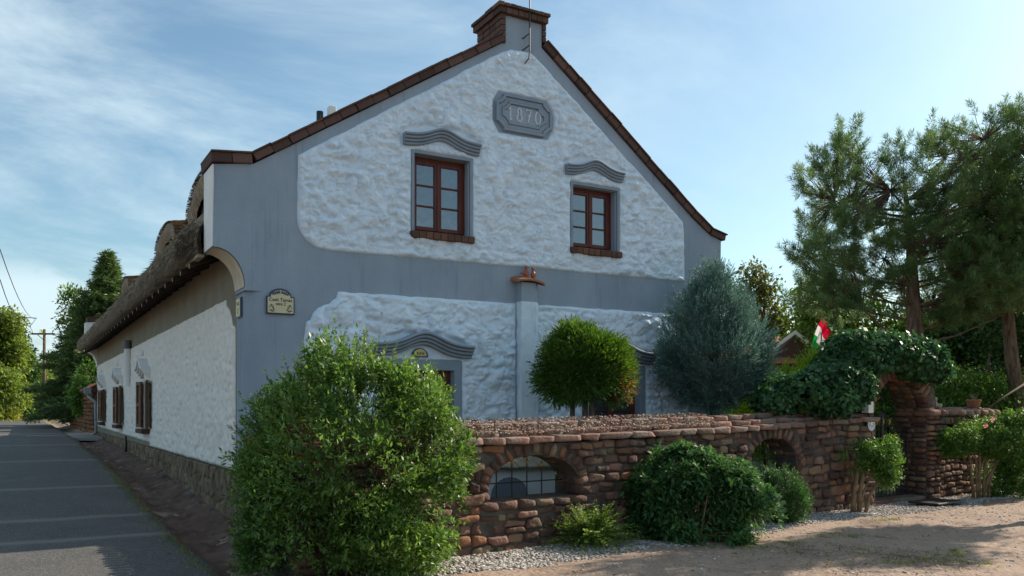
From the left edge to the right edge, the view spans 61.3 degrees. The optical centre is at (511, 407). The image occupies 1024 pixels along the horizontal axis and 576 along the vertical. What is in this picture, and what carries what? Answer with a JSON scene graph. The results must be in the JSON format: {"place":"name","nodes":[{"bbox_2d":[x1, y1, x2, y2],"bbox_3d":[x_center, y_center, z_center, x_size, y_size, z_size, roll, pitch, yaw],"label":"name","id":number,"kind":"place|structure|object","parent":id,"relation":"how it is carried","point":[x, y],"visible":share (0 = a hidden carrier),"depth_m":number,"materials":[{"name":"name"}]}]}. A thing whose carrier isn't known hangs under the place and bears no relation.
{"place":"outdoors","nodes":[
{"label":"outdoors","id":0,"kind":"place"},
{"bbox_2d":[1,416,57,421],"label":"meadow grass","id":1,"kind":"structure","parent":0,"point":[14,419],"depth_m":61.22,"materials":[{"name":"green plant"}]},
{"bbox_2d":[0,419,218,575],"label":"road","id":2,"kind":"structure","parent":0,"point":[66,508],"depth_m":11.65,"materials":[{"name":"grey asphalt"}]},
{"bbox_2d":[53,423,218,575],"bbox_3d":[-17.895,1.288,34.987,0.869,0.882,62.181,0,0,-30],"label":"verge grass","id":3,"kind":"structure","parent":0,"point":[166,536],"depth_m":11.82,"materials":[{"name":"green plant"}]},
{"bbox_2d":[0,0,1023,362],"label":"sky","id":4,"kind":"structure","parent":0,"point":[111,111],"materials":[{"name":"blue"}]},
{"bbox_2d":[44,414,1023,575],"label":"ground","id":5,"kind":"structure","parent":0,"point":[987,543],"depth_m":9.56,"materials":[{"name":"beige soil"}]},
{"bbox_2d":[0,407,24,419],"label":"roadside bush","id":6,"kind":"object","parent":5,"relation":"on","point":[10,415],"visible":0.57,"depth_m":65.87,"materials":[{"name":"green plant"}]},
{"bbox_2d":[0,351,34,416],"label":"roadside tree","id":7,"kind":"object","parent":5,"relation":"on","point":[11,382],"visible":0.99,"depth_m":59.69,"materials":[{"name":"green plant"}]},
{"bbox_2d":[0,304,40,415],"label":"roadside tree","id":8,"kind":"object","parent":5,"relation":"on","point":[14,348],"visible":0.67,"depth_m":61.69,"materials":[{"name":"green plant"}]},
{"bbox_2d":[20,326,43,417],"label":"roadside tree","id":9,"kind":"object","parent":5,"relation":"on","point":[33,375],"visible":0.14,"depth_m":70.17,"materials":[{"name":"green plant"}]},
{"bbox_2d":[31,329,54,392],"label":"utility pole","id":10,"kind":"object","parent":5,"relation":"on","point":[44,333],"visible":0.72,"depth_m":75.94,"materials":[{"name":"brown wood"}]},
{"bbox_2d":[0,250,36,330],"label":"overhead cable","id":11,"kind":"object","parent":10,"relation":"attached to","point":[17,296],"visible":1,"depth_m":34.69,"materials":[{"name":"black metal"}]},
{"bbox_2d":[31,369,55,403],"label":"roadside tree","id":12,"kind":"object","parent":5,"relation":"on","point":[48,376],"visible":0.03,"depth_m":79.88,"materials":[{"name":"green plant"}]},
{"bbox_2d":[39,349,59,376],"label":"roadside tree","id":13,"kind":"object","parent":5,"relation":"on","point":[51,371],"visible":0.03,"depth_m":82.42,"materials":[{"name":"green plant"}]},
{"bbox_2d":[46,304,78,421],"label":"spruce tree","id":14,"kind":"object","parent":5,"relation":"on","point":[56,374],"visible":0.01,"depth_m":46.21,"materials":[{"name":"green plant"}]},
{"bbox_2d":[44,281,88,371],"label":"roadside tree","id":15,"kind":"object","parent":5,"relation":"on","point":[70,295],"visible":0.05,"depth_m":43.65,"materials":[{"name":"green plant"}]},
{"bbox_2d":[20,248,124,425],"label":"spruce tree","id":16,"kind":"object","parent":5,"relation":"on","point":[99,298],"visible":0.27,"depth_m":41.95,"materials":[{"name":"green plant"}]},
{"bbox_2d":[62,357,96,418],"bbox_3d":[-17.576,-0.857,37.077,3.247,4.007,2.215,0,0,0],"label":"roadside tree","id":17,"kind":"object","parent":5,"relation":"on","point":[74,398],"visible":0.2,"depth_m":36.61,"materials":[{"name":"green plant"}]},
{"bbox_2d":[70,383,96,432],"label":"neighbour wall","id":18,"kind":"structure","parent":5,"relation":"on","point":[84,422],"depth_m":34.69,"materials":[{"name":"brown brick"}]},
{"bbox_2d":[78,438,330,575],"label":"verge","id":19,"kind":"structure","parent":5,"relation":"on","point":[203,520],"depth_m":13.28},
{"bbox_2d":[65,432,102,440],"bbox_3d":[-15.341,1.023,30.870,0.850,0.170,6.000,0,0,-30],"label":"concrete apron","id":20,"kind":"object","parent":19,"relation":"on","point":[82,436],"visible":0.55,"depth_m":29.59,"materials":[{"name":"grey concrete"}]},
{"bbox_2d":[81,443,268,575],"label":"ditch rubble","id":21,"kind":"object","parent":19,"relation":"on","point":[222,537],"visible":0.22,"depth_m":15.60,"materials":[{"name":"stone"}]},
{"bbox_2d":[218,314,481,575],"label":"leafy bush","id":22,"kind":"object","parent":5,"relation":"on","point":[399,545],"visible":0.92,"depth_m":7.96,"materials":[{"name":"green plant"}]},
{"bbox_2d":[77,0,727,527],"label":"thatched house","id":23,"kind":"structure","parent":5,"relation":"on","point":[429,212],"depth_m":12.92,"materials":[{"name":"white paint"}]},
{"bbox_2d":[82,388,97,434],"bbox_3d":[-15.347,0.172,31.473,0.460,1.784,2.148,0,0,-30],"label":"downpipe","id":24,"kind":"object","parent":23,"relation":"attached to","point":[87,391],"visible":0.9,"depth_m":30.73,"materials":[{"name":"metal"}]},
{"bbox_2d":[97,389,104,424],"bbox_3d":[-13.730,-0.010,29.028,0.310,1.180,1.834,0,0,-30],"label":"street window","id":25,"kind":"structure","parent":23,"relation":"in","point":[100,392],"depth_m":29.43,"materials":[{"name":"brown wood"}]},
{"bbox_2d":[112,386,122,428],"bbox_3d":[-11.091,-0.010,24.431,0.310,1.180,1.834,0,0,-30],"label":"street window","id":26,"kind":"structure","parent":23,"relation":"in","point":[115,424],"depth_m":24.84,"materials":[{"name":"brown wood"}]},
{"bbox_2d":[135,380,149,433],"bbox_3d":[-8.303,-0.010,19.575,0.310,1.180,1.834,0,0,-30],"label":"street window","id":27,"kind":"structure","parent":23,"relation":"in","point":[139,385],"depth_m":19.99,"materials":[{"name":"brown wood"}]},
{"bbox_2d":[236,297,241,317],"bbox_3d":[-3.633,-1.330,11.486,0.037,0.260,0.260,0,0,-30],"label":"house number sign","id":28,"kind":"object","parent":23,"relation":"attached to","point":[239,307],"visible":1,"depth_m":11.42,"materials":[{"name":"beige metal"}]},
{"bbox_2d":[266,288,294,314],"bbox_3d":[-3.050,-1.400,11.378,0.370,0.339,0.040,0,0,-30],"label":"street name sign","id":29,"kind":"object","parent":23,"relation":"attached to","point":[280,301],"visible":1,"depth_m":11.37,"materials":[{"name":"beige ceramic"}]},
{"bbox_2d":[389,370,449,416],"bbox_3d":[-1.370,0.055,12.529,1.020,1.190,0.124,0,0,-30],"label":"window","id":30,"kind":"structure","parent":23,"relation":"in","point":[447,373],"depth_m":12.70,"materials":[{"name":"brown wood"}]},
{"bbox_2d":[410,157,474,243],"bbox_3d":[-1.063,-3.028,12.628,1.006,1.224,0.357,0,0,-30],"label":"window","id":31,"kind":"structure","parent":23,"relation":"in","point":[439,185],"depth_m":12.68,"materials":[{"name":"brown wood"}]},
{"bbox_2d":[520,266,529,277],"bbox_3d":[0.202,-2.069,13.123,0.146,0.183,0.080,0,0,-31],"label":"clay bird","id":32,"kind":"object","parent":23,"relation":"on","point":[525,272],"visible":1,"depth_m":13.11},
{"bbox_2d":[530,267,535,278],"bbox_3d":[0.324,-2.054,13.184,0.080,0.183,0.146,0,0,9],"label":"clay bird","id":33,"kind":"object","parent":23,"relation":"on","point":[533,274],"visible":0.99,"depth_m":13.14},
{"bbox_2d":[570,188,621,257],"bbox_3d":[1.287,-2.988,13.978,0.985,1.104,0.357,0,0,-30],"label":"window","id":34,"kind":"structure","parent":23,"relation":"in","point":[591,209],"depth_m":14.03,"materials":[{"name":"brown wood"}]},
{"bbox_2d":[589,377,634,426],"bbox_3d":[1.596,0.055,14.232,1.020,1.190,0.124,0,0,-30],"label":"window","id":35,"kind":"structure","parent":23,"relation":"in","point":[600,410],"depth_m":14.27,"materials":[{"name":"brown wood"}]},
{"bbox_2d":[83,450,1023,575],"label":"fallen leaves","id":36,"kind":"object","parent":5,"relation":"on","point":[913,561],"visible":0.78,"depth_m":9.18,"materials":[{"name":"brown plant"}]},
{"bbox_2d":[272,412,880,575],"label":"stone garden wall","id":37,"kind":"structure","parent":5,"relation":"on","point":[590,462],"depth_m":10.41,"materials":[{"name":"brown stone"}]},
{"bbox_2d":[745,326,957,427],"bbox_3d":[5.707,-0.498,13.931,4.580,1.690,1.371,0,0,-29],"label":"ivy","id":38,"kind":"object","parent":37,"relation":"on","point":[843,373],"visible":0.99,"depth_m":13.43,"materials":[{"name":"green plant"}]},
{"bbox_2d":[862,399,874,412],"bbox_3d":[5.752,-0.045,13.971,0.190,0.260,0.160,0,0,-37],"label":"box lamp","id":39,"kind":"object","parent":37,"relation":"on","point":[868,408],"visible":0.48,"depth_m":13.92,"materials":[{"name":"white paint"}]},
{"bbox_2d":[866,422,874,431],"bbox_3d":[5.787,0.270,13.923,0.230,0.230,0.029,0,0,-37],"label":"round plaque","id":40,"kind":"object","parent":37,"relation":"attached to","point":[870,426],"visible":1,"depth_m":13.90,"materials":[{"name":"grey paint"}]},
{"bbox_2d":[348,490,1023,575],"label":"gravel","id":41,"kind":"structure","parent":5,"relation":"on","point":[512,555],"depth_m":9.73,"materials":[{"name":"grey gravel"}]},
{"bbox_2d":[540,501,649,554],"bbox_3d":[0.865,1.343,10.000,1.313,0.556,1.315,0,0,29],"label":"shrub","id":42,"kind":"object","parent":41,"relation":"on","point":[596,530],"visible":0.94,"depth_m":9.85,"materials":[{"name":"green plant"}]},
{"bbox_2d":[833,432,906,512],"bbox_3d":[5.472,1.009,13.203,1.078,1.297,0.795,0,0,0],"label":"gate shrub","id":43,"kind":"object","parent":41,"relation":"on","point":[881,466],"visible":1,"depth_m":13.13,"materials":[{"name":"green plant"}]},
{"bbox_2d":[908,498,963,505],"bbox_3d":[6.981,1.548,14.213,0.840,0.035,0.500,0,0,-37],"label":"drain cover","id":44,"kind":"object","parent":41,"relation":"on","point":[936,501],"visible":1,"depth_m":14.09,"materials":[{"name":"black metal"}]},
{"bbox_2d":[616,439,788,548],"bbox_3d":[2.316,1.174,10.545,2.124,1.601,1.401,0,0,0],"label":"drooping shrub","id":45,"kind":"object","parent":5,"relation":"on","point":[733,491],"visible":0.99,"depth_m":10.31,"materials":[{"name":"green plant"}]},
{"bbox_2d":[496,497,1023,575],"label":"loose stones","id":46,"kind":"object","parent":5,"relation":"on","point":[838,544],"visible":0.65,"depth_m":9.34,"materials":[{"name":"grey gravel"}]},
{"bbox_2d":[735,330,814,452],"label":"distant cottage","id":47,"kind":"structure","parent":5,"relation":"on","point":[787,342],"depth_m":23.50,"materials":[{"name":"ceramic"}]},
{"bbox_2d":[759,463,814,523],"bbox_3d":[3.775,1.203,11.910,0.832,0.956,0.754,0,0,0],"label":"shrub","id":48,"kind":"object","parent":5,"relation":"on","point":[797,494],"visible":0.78,"depth_m":11.76,"materials":[{"name":"green plant"}]},
{"bbox_2d":[685,517,1006,567],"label":"grass","id":49,"kind":"structure","parent":5,"relation":"on","point":[954,551],"depth_m":9.74,"materials":[{"name":"green plant"}]},
{"bbox_2d":[854,372,940,498],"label":"stone gate arch","id":50,"kind":"structure","parent":5,"relation":"on","point":[921,428],"depth_m":15.22,"materials":[{"name":"brown stone"}]},
{"bbox_2d":[875,412,907,497],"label":"iron gate","id":51,"kind":"structure","parent":50,"relation":"attached to","point":[882,415],"depth_m":15.14,"materials":[{"name":"black metal"}]},
{"bbox_2d":[875,494,924,504],"bbox_3d":[6.474,1.620,14.809,1.600,0.160,0.420,0,0,-37],"label":"gate threshold","id":52,"kind":"object","parent":5,"relation":"on","point":[892,499],"visible":0.36,"depth_m":14.78,"materials":[{"name":"grey stone"}]},
{"bbox_2d":[904,407,1000,496],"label":"stone wall by gate","id":53,"kind":"structure","parent":5,"relation":"on","point":[954,476],"depth_m":15.69,"materials":[{"name":"red stone"}]},
{"bbox_2d":[935,397,941,407],"bbox_3d":[7.683,-0.087,15.671,0.312,0.221,0.130,0,0,-39],"label":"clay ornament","id":54,"kind":"object","parent":53,"relation":"on","point":[939,405],"visible":0.34,"depth_m":15.65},
{"bbox_2d":[966,394,981,407],"bbox_3d":[8.833,-0.144,16.530,0.265,0.319,0.265,0,0,-30],"label":"flower pot","id":55,"kind":"object","parent":53,"relation":"on","point":[974,402],"visible":0.98,"depth_m":16.44,"materials":[{"name":"ceramic"}]},
{"bbox_2d":[933,407,1023,497],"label":"flowering shrub","id":56,"kind":"object","parent":5,"relation":"on","point":[1007,461],"visible":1,"depth_m":15.21,"materials":[{"name":"green plant"}]},
{"bbox_2d":[987,383,1023,408],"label":"metal handrail","id":57,"kind":"object","parent":5,"relation":"on","point":[1003,397],"visible":0.31,"depth_m":18.02,"materials":[{"name":"grey metal"}]},
{"bbox_2d":[812,314,830,352],"bbox_3d":[7.685,-1.125,21.500,0.490,2.453,0.140,0,0,0],"label":"flag","id":58,"kind":"object","parent":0,"point":[822,333],"visible":0.62,"depth_m":21.49,"materials":[{"name":"fabric"}]},
{"bbox_2d":[751,442,1020,495],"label":"lawn","id":59,"kind":"structure","parent":0,"point":[755,464],"depth_m":19.84,"materials":[{"name":"green plant"}]},
{"bbox_2d":[525,313,641,420],"bbox_3d":[1.003,0.177,12.145,1.683,3.048,1.434,0,0,0],"label":"clipped thuja","id":60,"kind":"object","parent":59,"relation":"on","point":[607,359],"visible":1,"depth_m":11.83,"materials":[{"name":"green plant"}]},
{"bbox_2d":[648,248,786,416],"bbox_3d":[3.290,-0.443,13.920,2.141,4.293,1.981,0,0,-39],"label":"blue juniper","id":61,"kind":"object","parent":59,"relation":"on","point":[715,341],"visible":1,"depth_m":13.54,"materials":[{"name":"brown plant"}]},
{"bbox_2d":[732,255,795,337],"bbox_3d":[7.770,-1.587,26.948,2.746,6.500,2.778,0,0,0],"label":"leafy tree","id":62,"kind":"object","parent":59,"relation":"on","point":[763,288],"visible":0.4,"depth_m":26.55,"materials":[{"name":"green plant"}]},
{"bbox_2d":[722,344,876,469],"bbox_3d":[5.413,0.175,16.523,3.062,3.066,2.067,0,0,0],"label":"bright shrub","id":63,"kind":"object","parent":59,"relation":"on","point":[756,453],"visible":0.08,"depth_m":16.33,"materials":[{"name":"green plant"}]},
{"bbox_2d":[805,321,894,442],"bbox_3d":[11.794,-0.174,31.088,7.215,5.769,5.494,0,0,0],"label":"background tree","id":64,"kind":"object","parent":59,"relation":"on","point":[877,409],"visible":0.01,"depth_m":30.06,"materials":[{"name":"green plant"}]},
{"bbox_2d":[775,276,969,402],"bbox_3d":[10.016,-1.135,23.971,5.555,5.584,2.929,0,0,0],"label":"leafy tree","id":65,"kind":"object","parent":59,"relation":"on","point":[806,323],"visible":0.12,"depth_m":23.46,"materials":[{"name":"green plant"}]},
{"bbox_2d":[836,296,937,433],"bbox_3d":[15.292,-1.298,32.950,8.547,6.555,5.310,0,0,0],"label":"background tree","id":66,"kind":"object","parent":59,"relation":"on","point":[893,321],"depth_m":32.91,"materials":[{"name":"green plant"}]},
{"bbox_2d":[774,87,1023,340],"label":"pine tree","id":67,"kind":"object","parent":59,"relation":"on","point":[930,198],"visible":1,"depth_m":18.26,"materials":[{"name":"green plant"}]},
{"bbox_2d":[875,312,1023,424],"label":"leafy tree","id":68,"kind":"object","parent":59,"relation":"on","point":[962,348],"visible":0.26,"depth_m":22.48,"materials":[{"name":"green plant"}]},
{"bbox_2d":[922,191,1023,446],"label":"shade tree","id":69,"kind":"object","parent":59,"relation":"on","point":[1019,320],"visible":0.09,"depth_m":23.14,"materials":[{"name":"green plant"}]},
{"bbox_2d":[933,352,1023,426],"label":"bush","id":70,"kind":"object","parent":59,"relation":"on","point":[988,388],"visible":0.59,"depth_m":19.65,"materials":[{"name":"green plant"}]},
{"bbox_2d":[944,150,1023,445],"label":"leaning tree","id":71,"kind":"object","parent":59,"relation":"on","point":[1012,363],"visible":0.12,"depth_m":19.38,"materials":[{"name":"green plant"}]}
]}

